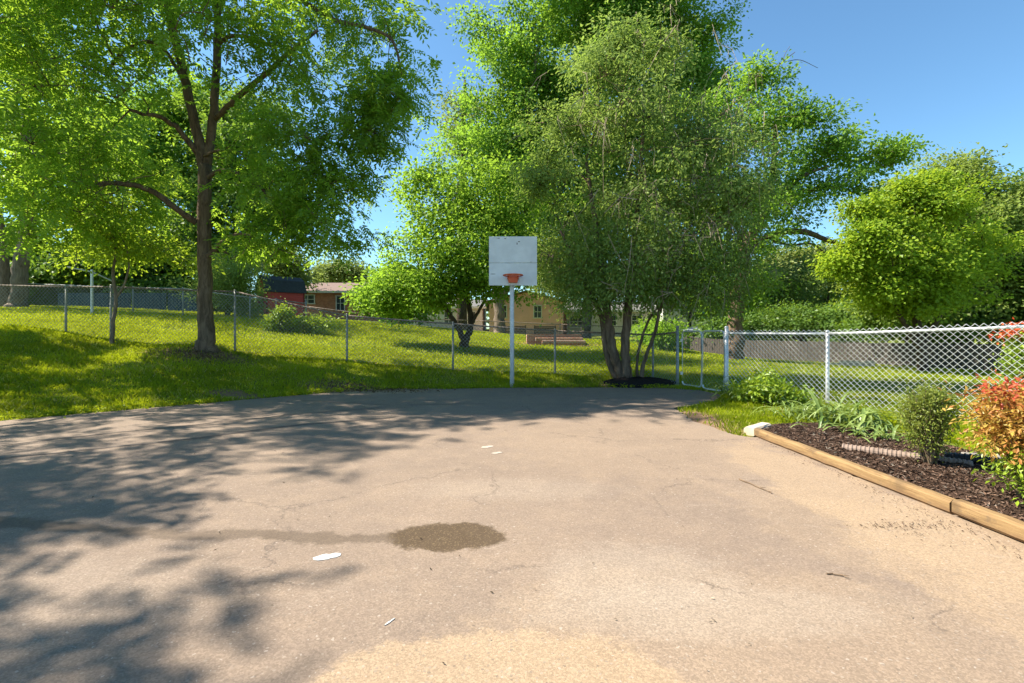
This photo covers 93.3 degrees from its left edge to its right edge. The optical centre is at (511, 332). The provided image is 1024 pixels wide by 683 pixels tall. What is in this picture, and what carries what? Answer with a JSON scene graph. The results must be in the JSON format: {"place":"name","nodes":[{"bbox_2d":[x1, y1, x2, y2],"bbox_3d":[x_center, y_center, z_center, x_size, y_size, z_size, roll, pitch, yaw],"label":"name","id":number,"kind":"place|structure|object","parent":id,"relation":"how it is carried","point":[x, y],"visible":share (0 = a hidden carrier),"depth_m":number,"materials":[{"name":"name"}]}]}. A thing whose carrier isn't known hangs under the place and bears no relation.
{"place":"outdoors","nodes":[
{"label":"outdoors","id":0,"kind":"place"},
{"bbox_2d":[0,305,1018,452],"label":"lawn","id":1,"kind":"structure","parent":0,"point":[698,417],"depth_m":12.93,"materials":[{"name":"plant"}]},
{"bbox_2d":[0,186,14,223],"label":"walnut tree","id":2,"kind":"object","parent":1,"relation":"on","point":[4,207],"visible":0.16,"depth_m":13.68,"materials":[{"name":"plant"}]},
{"bbox_2d":[67,266,111,311],"bbox_3d":[-17.859,-1.672,20.514,0.206,2.147,1.533,0,0,31],"label":"clothesline post","id":3,"kind":"object","parent":1,"relation":"on","point":[92,290],"visible":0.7,"depth_m":20.48,"materials":[{"name":"metal"}]},
{"bbox_2d":[0,0,215,307],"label":"shade tree","id":4,"kind":"object","parent":1,"relation":"on","point":[17,273],"visible":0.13,"depth_m":23.24,"materials":[{"name":"green plant"}]},
{"bbox_2d":[0,151,225,343],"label":"sapling","id":5,"kind":"object","parent":1,"relation":"on","point":[120,249],"visible":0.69,"depth_m":13.83,"materials":[{"name":"green plant"}]},
{"bbox_2d":[0,59,234,209],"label":"background tree","id":6,"kind":"object","parent":1,"relation":"on","point":[162,143],"visible":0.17,"depth_m":39.79,"materials":[{"name":"green plant"}]},
{"bbox_2d":[58,293,196,310],"bbox_3d":[-21.383,-1.700,27.062,7.901,1.067,0.123,0,0,-1],"label":"panel fence","id":7,"kind":"object","parent":1,"relation":"on","point":[126,301],"visible":0.43,"depth_m":27.05,"materials":[{"name":"grey wood"}]},
{"bbox_2d":[4,178,262,312],"bbox_3d":[-31.268,-5.175,32.785,26.090,9.997,11.772,0,0,5],"label":"background tree","id":8,"kind":"object","parent":1,"relation":"on","point":[39,274],"visible":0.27,"depth_m":31.06,"materials":[{"name":"green plant"}]},
{"bbox_2d":[28,283,306,318],"bbox_3d":[-20.794,-1.554,23.004,21.230,2.443,2.084,0,0,0],"label":"chain link fence","id":9,"kind":"object","parent":1,"relation":"on","point":[183,299],"visible":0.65,"depth_m":22.80,"materials":[{"name":"metal"}]},
{"bbox_2d":[0,0,445,352],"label":"walnut tree","id":10,"kind":"object","parent":1,"relation":"on","point":[387,108],"visible":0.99,"depth_m":12.13,"materials":[{"name":"green plant"}]},
{"bbox_2d":[165,239,284,317],"bbox_3d":[-14.138,-2.547,24.805,6.015,4.416,6.222,0,0,0],"label":"lilac bush","id":11,"kind":"object","parent":1,"relation":"on","point":[230,280],"visible":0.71,"depth_m":23.86,"materials":[{"name":"green plant"}]},
{"bbox_2d":[142,74,343,279],"bbox_3d":[-22.474,-11.509,40.301,17.358,20.212,14.981,0,0,0],"label":"background tree","id":12,"kind":"object","parent":1,"relation":"on","point":[216,190],"visible":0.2,"depth_m":37.77,"materials":[{"name":"green plant"}]},
{"bbox_2d":[255,275,306,316],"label":"barn shed","id":13,"kind":"structure","parent":1,"relation":"on","point":[292,289],"depth_m":39.13,"materials":[{"name":"red wood"}]},
{"bbox_2d":[251,239,327,293],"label":"background tree","id":14,"kind":"object","parent":1,"relation":"on","point":[302,275],"visible":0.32,"depth_m":50.74,"materials":[{"name":"green plant"}]},
{"bbox_2d":[258,298,343,333],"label":"bush","id":15,"kind":"object","parent":1,"relation":"on","point":[314,326],"visible":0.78,"depth_m":18.96,"materials":[{"name":"green plant"}]},
{"bbox_2d":[142,346,491,393],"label":"fallen leaves","id":16,"kind":"object","parent":1,"relation":"on","point":[350,388],"visible":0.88,"depth_m":12.65,"materials":[{"name":"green plant"}]},
{"bbox_2d":[0,284,678,385],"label":"chain link fence","id":17,"kind":"object","parent":1,"relation":"on","point":[676,332],"visible":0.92,"depth_m":14.26,"materials":[{"name":"metal"}]},
{"bbox_2d":[308,252,374,282],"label":"background tree","id":18,"kind":"object","parent":1,"relation":"on","point":[339,275],"visible":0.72,"depth_m":67.68,"materials":[{"name":"green plant"}]},
{"bbox_2d":[305,283,404,323],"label":"brick house","id":19,"kind":"structure","parent":1,"relation":"on","point":[325,296],"depth_m":55.00,"materials":[{"name":"brown brick"}]},
{"bbox_2d":[305,294,315,303],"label":"window","id":20,"kind":"structure","parent":19,"relation":"in","point":[310,298],"depth_m":54.97,"materials":[{"name":"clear glass"}]},
{"bbox_2d":[335,295,345,310],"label":"window","id":21,"kind":"structure","parent":19,"relation":"in","point":[339,306],"depth_m":54.97,"materials":[{"name":"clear glass"}]},
{"bbox_2d":[332,249,441,326],"bbox_3d":[-7.438,-2.897,30.071,7.141,5.511,6.452,0,0,0],"label":"background tree","id":22,"kind":"object","parent":1,"relation":"on","point":[404,265],"visible":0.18,"depth_m":29.50,"materials":[{"name":"green plant"}]},
{"bbox_2d":[410,300,488,330],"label":"white house","id":23,"kind":"structure","parent":1,"relation":"on","point":[482,313],"depth_m":53.00,"materials":[{"name":"white paint"}]},
{"bbox_2d":[443,311,453,322],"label":"window","id":24,"kind":"structure","parent":23,"relation":"in","point":[445,314],"depth_m":52.97,"materials":[{"name":"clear glass"}]},
{"bbox_2d":[419,79,503,327],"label":"conifer tree","id":25,"kind":"object","parent":1,"relation":"on","point":[462,310],"visible":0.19,"depth_m":43.63,"materials":[{"name":"green plant"}]},
{"bbox_2d":[338,143,589,348],"bbox_3d":[-2.061,-3.365,19.689,8.893,8.809,8.424,0,0,-37],"label":"maple tree","id":26,"kind":"object","parent":1,"relation":"on","point":[464,274],"visible":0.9,"depth_m":18.23,"materials":[{"name":"green plant"}]},
{"bbox_2d":[307,306,640,340],"bbox_3d":[-1.107,-0.355,33.329,25.959,3.264,1.768,0,0,2],"label":"chain link fence","id":27,"kind":"object","parent":1,"relation":"on","point":[486,321],"visible":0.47,"depth_m":33.68,"materials":[{"name":"metal"}]},
{"bbox_2d":[122,292,829,323],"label":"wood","id":28,"kind":"object","parent":1,"relation":"on","point":[487,315],"depth_m":104.12,"materials":[{"name":"beige wood"}]},
{"bbox_2d":[489,236,536,386],"bbox_3d":[0.005,-0.415,12.838,0.961,4.302,0.940,0,0,42],"label":"basketball hoop","id":29,"kind":"object","parent":1,"relation":"on","point":[512,262],"visible":0.98,"depth_m":12.85,"materials":[{"name":"white paint"}]},
{"bbox_2d":[505,325,525,334],"bbox_3d":[0.261,-0.171,36.028,1.563,0.800,0.085,0,0,0],"label":"slat panel","id":30,"kind":"object","parent":1,"relation":"on","point":[517,332],"visible":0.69,"depth_m":35.98,"materials":[{"name":"brown wood"}]},
{"bbox_2d":[486,291,565,333],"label":"peach house","id":31,"kind":"structure","parent":1,"relation":"on","point":[528,315],"depth_m":50.00,"materials":[{"name":"beige paint"}]},
{"bbox_2d":[504,305,507,318],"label":"window","id":32,"kind":"structure","parent":31,"relation":"in","point":[505,306],"depth_m":49.91,"materials":[{"name":"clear glass"}]},
{"bbox_2d":[533,305,542,318],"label":"window","id":33,"kind":"structure","parent":31,"relation":"in","point":[536,315],"depth_m":49.97,"materials":[{"name":"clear glass"}]},
{"bbox_2d":[414,0,648,332],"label":"shade tree","id":34,"kind":"object","parent":1,"relation":"on","point":[522,54],"visible":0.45,"depth_m":36.02,"materials":[{"name":"green plant"}]},
{"bbox_2d":[534,325,555,333],"bbox_3d":[2.457,-0.134,36.028,1.638,0.875,0.085,0,0,0],"label":"slat panel","id":35,"kind":"object","parent":1,"relation":"on","point":[544,327],"visible":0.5,"depth_m":35.98,"materials":[{"name":"brown wood"}]},
{"bbox_2d":[526,334,585,344],"bbox_3d":[2.134,0.440,24.140,2.800,0.730,1.920,0,0,0],"label":"brick planter","id":36,"kind":"object","parent":1,"relation":"on","point":[566,337],"visible":0.69,"depth_m":23.90,"materials":[{"name":"brown brick"}]},
{"bbox_2d":[523,261,672,300],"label":"background tree","id":37,"kind":"object","parent":1,"relation":"on","point":[578,292],"visible":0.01,"depth_m":60.87,"materials":[{"name":"green plant"}]},
{"bbox_2d":[563,301,657,336],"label":"grey house","id":38,"kind":"structure","parent":1,"relation":"on","point":[574,327],"depth_m":54.00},
{"bbox_2d":[569,315,582,327],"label":"window","id":39,"kind":"structure","parent":38,"relation":"in","point":[577,320],"depth_m":53.96,"materials":[{"name":"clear glass"}]},
{"bbox_2d":[612,315,616,325],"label":"window","id":40,"kind":"structure","parent":38,"relation":"in","point":[615,321],"depth_m":53.96,"materials":[{"name":"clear glass"}]},
{"bbox_2d":[631,315,642,325],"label":"window","id":41,"kind":"structure","parent":38,"relation":"in","point":[635,316],"depth_m":53.96,"materials":[{"name":"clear glass"}]},
{"bbox_2d":[601,376,679,387],"bbox_3d":[3.601,1.332,13.421,2.344,0.255,1.323,0,0,0],"label":"mulch mound","id":42,"kind":"object","parent":1,"relation":"on","point":[635,381],"visible":0.88,"depth_m":13.09,"materials":[{"name":"black soil"}]},
{"bbox_2d":[495,0,810,377],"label":"willowy tree","id":43,"kind":"object","parent":42,"relation":"on","point":[602,59],"visible":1,"depth_m":13.08,"materials":[{"name":"green plant"}]},
{"bbox_2d":[630,312,709,352],"bbox_3d":[7.547,0.025,24.076,3.802,2.462,5.313,0,0,0],"label":"background bush","id":44,"kind":"object","parent":1,"relation":"on","point":[651,326],"visible":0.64,"depth_m":22.81,"materials":[{"name":"green plant"}]},
{"bbox_2d":[640,297,716,326],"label":"grey house","id":45,"kind":"structure","parent":1,"relation":"on","point":[683,320],"depth_m":52.00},
{"bbox_2d":[520,0,839,338],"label":"shade tree","id":46,"kind":"object","parent":1,"relation":"on","point":[704,39],"visible":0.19,"depth_m":36.66,"materials":[{"name":"green plant"}]},
{"bbox_2d":[680,330,701,386],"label":"chain link gate","id":47,"kind":"structure","parent":1,"relation":"on","point":[681,340],"depth_m":12.62,"materials":[{"name":"metal"}]},
{"bbox_2d":[679,327,707,347],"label":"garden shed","id":48,"kind":"structure","parent":1,"relation":"on","point":[693,334],"depth_m":31.22,"materials":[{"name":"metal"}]},
{"bbox_2d":[611,234,800,326],"bbox_3d":[14.585,-3.535,37.519,14.405,9.220,9.932,0,0,0],"label":"background tree","id":49,"kind":"object","parent":1,"relation":"on","point":[702,320],"visible":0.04,"depth_m":37.37,"materials":[{"name":"green plant"}]},
{"bbox_2d":[725,364,818,406],"bbox_3d":[4.995,1.085,9.563,1.223,0.918,1.907,0,0,-31],"label":"leafy weed","id":50,"kind":"object","parent":1,"relation":"on","point":[755,389],"visible":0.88,"depth_m":9.37,"materials":[{"name":"green plant"}]},
{"bbox_2d":[690,296,897,349],"bbox_3d":[17.440,-0.350,28.993,13.603,3.820,6.578,0,0,10],"label":"background bush","id":51,"kind":"object","parent":1,"relation":"on","point":[802,320],"visible":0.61,"depth_m":28.24,"materials":[{"name":"green plant"}]},
{"bbox_2d":[747,252,840,347],"bbox_3d":[20.439,-2.322,36.196,9.656,7.233,8.294,0,0,-25],"label":"background bush","id":52,"kind":"object","parent":1,"relation":"on","point":[793,267],"visible":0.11,"depth_m":34.28,"materials":[{"name":"green plant"}]},
{"bbox_2d":[747,235,854,341],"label":"background tree","id":53,"kind":"object","parent":1,"relation":"on","point":[787,254],"visible":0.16,"depth_m":47.27,"materials":[{"name":"green plant"}]},
{"bbox_2d":[668,44,945,359],"bbox_3d":[11.770,-5.194,19.910,11.001,13.358,6.553,0,0,0],"label":"box elder tree","id":54,"kind":"object","parent":1,"relation":"on","point":[838,147],"visible":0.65,"depth_m":19.57,"materials":[{"name":"green plant"}]},
{"bbox_2d":[776,244,859,346],"bbox_3d":[21.460,-2.574,32.878,6.611,7.994,5.580,0,0,0],"label":"juniper","id":55,"kind":"object","parent":1,"relation":"on","point":[818,282],"visible":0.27,"depth_m":32.88,"materials":[{"name":"green plant"}]},
{"bbox_2d":[831,361,874,365],"bbox_3d":[13.624,1.216,19.459,1.700,0.195,0.382,0,0,7],"label":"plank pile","id":56,"kind":"object","parent":1,"relation":"on","point":[858,363],"visible":0.66,"depth_m":19.32,"materials":[{"name":"grey wood"}]},
{"bbox_2d":[689,336,1022,371],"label":"board fence","id":57,"kind":"object","parent":1,"relation":"on","point":[793,349],"visible":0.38,"depth_m":21.39,"materials":[{"name":"grey wood"}]},
{"bbox_2d":[819,281,893,353],"bbox_3d":[22.379,-1.376,31.183,7.522,5.730,5.283,0,0,-29],"label":"background bush","id":58,"kind":"object","parent":1,"relation":"on","point":[833,303],"visible":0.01,"depth_m":31.59,"materials":[{"name":"green plant"}]},
{"bbox_2d":[724,322,1023,419],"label":"chain link fence","id":59,"kind":"object","parent":1,"relation":"on","point":[827,333],"visible":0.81,"depth_m":8.71,"materials":[{"name":"metal"}]},
{"bbox_2d":[702,330,723,390],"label":"chain link gate","id":60,"kind":"structure","parent":59,"relation":"attached to","point":[703,334],"depth_m":12.00,"materials":[{"name":"metal"}]},
{"bbox_2d":[743,421,1023,521],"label":"mulch bed","id":61,"kind":"object","parent":1,"relation":"on","point":[952,494],"visible":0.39,"depth_m":4.82,"materials":[{"name":"brown wood"}]},
{"bbox_2d":[744,422,770,435],"bbox_3d":[3.570,1.394,7.029,0.540,0.122,0.172,0,0,-39],"label":"white rock","id":62,"kind":"object","parent":61,"relation":"on","point":[749,430],"visible":0.64,"depth_m":6.91,"materials":[{"name":"white stone"}]},
{"bbox_2d":[753,401,840,422],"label":"daylily","id":63,"kind":"object","parent":61,"relation":"on","point":[792,404],"visible":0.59,"depth_m":8.08,"materials":[{"name":"green plant"}]},
{"bbox_2d":[749,385,915,437],"bbox_3d":[5.045,1.106,7.318,2.289,0.538,1.926,0,0,-8],"label":"daylily","id":64,"kind":"object","parent":61,"relation":"on","point":[842,411],"visible":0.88,"depth_m":7.19,"materials":[{"name":"green plant"}]},
{"bbox_2d":[822,419,943,444],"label":"daylily","id":65,"kind":"object","parent":61,"relation":"on","point":[876,432],"visible":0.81,"depth_m":6.30,"materials":[{"name":"green plant"}]},
{"bbox_2d":[842,443,972,465],"bbox_3d":[4.308,1.359,5.324,1.115,0.128,0.128,0,0,39],"label":"drain pipe","id":66,"kind":"object","parent":61,"relation":"on","point":[890,452],"visible":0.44,"depth_m":5.34,"materials":[{"name":"plastic"}]},
{"bbox_2d":[882,380,969,464],"bbox_3d":[4.343,0.943,5.094,0.742,0.921,0.677,0,0,0],"label":"shrub","id":67,"kind":"object","parent":61,"relation":"on","point":[929,418],"visible":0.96,"depth_m":4.98,"materials":[{"name":"green plant"}]},
{"bbox_2d":[943,451,1009,467],"bbox_3d":[4.851,1.335,5.056,0.510,0.135,0.139,0,0,39],"label":"drain pipe","id":68,"kind":"object","parent":61,"relation":"on","point":[965,456],"visible":0.42,"depth_m":5.05,"materials":[{"name":"black plastic"}]},
{"bbox_2d":[937,368,1023,505],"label":"heavenly bamboo","id":69,"kind":"object","parent":61,"relation":"on","point":[1003,425],"visible":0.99,"depth_m":3.93,"materials":[{"name":"orange plant"}]},
{"bbox_2d":[805,163,1023,371],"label":"maple tree","id":70,"kind":"object","parent":1,"relation":"on","point":[918,288],"visible":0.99,"depth_m":16.48,"materials":[{"name":"green plant"}]},
{"bbox_2d":[821,142,1023,354],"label":"linden tree","id":71,"kind":"object","parent":1,"relation":"on","point":[1010,202],"visible":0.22,"depth_m":22.55,"materials":[{"name":"green plant"}]},
{"bbox_2d":[825,299,1023,349],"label":"background bush","id":72,"kind":"object","parent":1,"relation":"on","point":[849,325],"visible":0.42,"depth_m":23.66,"materials":[{"name":"green plant"}]},
{"bbox_2d":[961,452,1002,457],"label":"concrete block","id":73,"kind":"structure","parent":1,"relation":"on","point":[981,454],"depth_m":5.36,"materials":[{"name":"grey concrete"}]},
{"bbox_2d":[987,317,1023,390],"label":"rose bush","id":74,"kind":"object","parent":1,"relation":"on","point":[1016,351],"visible":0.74,"depth_m":10.57,"materials":[{"name":"green plant"}]},
{"bbox_2d":[992,165,1023,192],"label":"shade tree","id":75,"kind":"object","parent":1,"relation":"on","point":[1022,174],"visible":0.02,"depth_m":34.13,"materials":[{"name":"green plant"}]},
{"bbox_2d":[0,387,1023,682],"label":"driveway","id":76,"kind":"structure","parent":0,"point":[594,535],"depth_m":3.18,"materials":[{"name":"grey asphalt"}]},
{"bbox_2d":[0,407,382,445],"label":"driveway seam","id":77,"kind":"object","parent":76,"relation":"on","point":[165,427],"visible":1,"depth_m":7.25,"materials":[{"name":"grey asphalt"}]},
{"bbox_2d":[0,417,393,458],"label":"driveway seam","id":78,"kind":"object","parent":76,"relation":"on","point":[200,437],"visible":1,"depth_m":6.76,"materials":[{"name":"grey asphalt"}]},
{"bbox_2d":[313,553,340,560],"bbox_3d":[-1.199,1.448,3.132,0.170,0.003,0.084,0,0,-17],"label":"paper scrap","id":79,"kind":"object","parent":76,"relation":"on","point":[325,556],"visible":1,"depth_m":3.13,"materials":[{"name":"white paper"}]},
{"bbox_2d":[0,381,669,418],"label":"edge weeds","id":80,"kind":"object","parent":76,"relation":"on","point":[197,400],"visible":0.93,"depth_m":11.13,"materials":[{"name":"green plant"}]},
{"bbox_2d":[72,388,1005,669],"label":"leaf crumbs","id":81,"kind":"object","parent":76,"relation":"on","point":[514,542],"visible":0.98,"depth_m":3.39,"materials":[{"name":"brown plant"}]},
{"bbox_2d":[739,478,771,492],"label":"twig","id":82,"kind":"object","parent":76,"relation":"on","point":[755,485],"visible":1,"depth_m":4.55,"materials":[{"name":"brown wood"}]},
{"bbox_2d":[826,572,848,577],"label":"twig","id":83,"kind":"object","parent":76,"relation":"on","point":[838,574],"visible":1,"depth_m":2.88,"materials":[{"name":"brown wood"}]},
{"bbox_2d":[754,428,954,514],"bbox_3d":[3.489,1.393,5.320,0.116,0.124,2.922,0,0,-2],"label":"landscape timber","id":84,"kind":"object","parent":76,"relation":"on","point":[934,499],"visible":0.96,"depth_m":4.72,"materials":[{"name":"brown wood"}]},
{"bbox_2d":[740,435,1020,558],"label":"mulch crumbs","id":85,"kind":"object","parent":76,"relation":"on","point":[900,511],"visible":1,"depth_m":3.65,"materials":[{"name":"brown wood"}]},
{"bbox_2d":[952,499,1023,542],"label":"landscape timber","id":86,"kind":"object","parent":76,"relation":"on","point":[1009,526],"visible":1,"depth_m":3.54,"materials":[{"name":"brown wood"}]},
{"bbox_2d":[0,0,1023,328],"label":"sky","id":87,"kind":"structure","parent":0,"point":[950,72],"materials":[{"name":"blue"}]},
{"bbox_2d":[694,372,756,396],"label":"daylily","id":88,"kind":"object","parent":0,"point":[725,389],"visible":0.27,"depth_m":10.91,"materials":[{"name":"green plant"}]}
]}

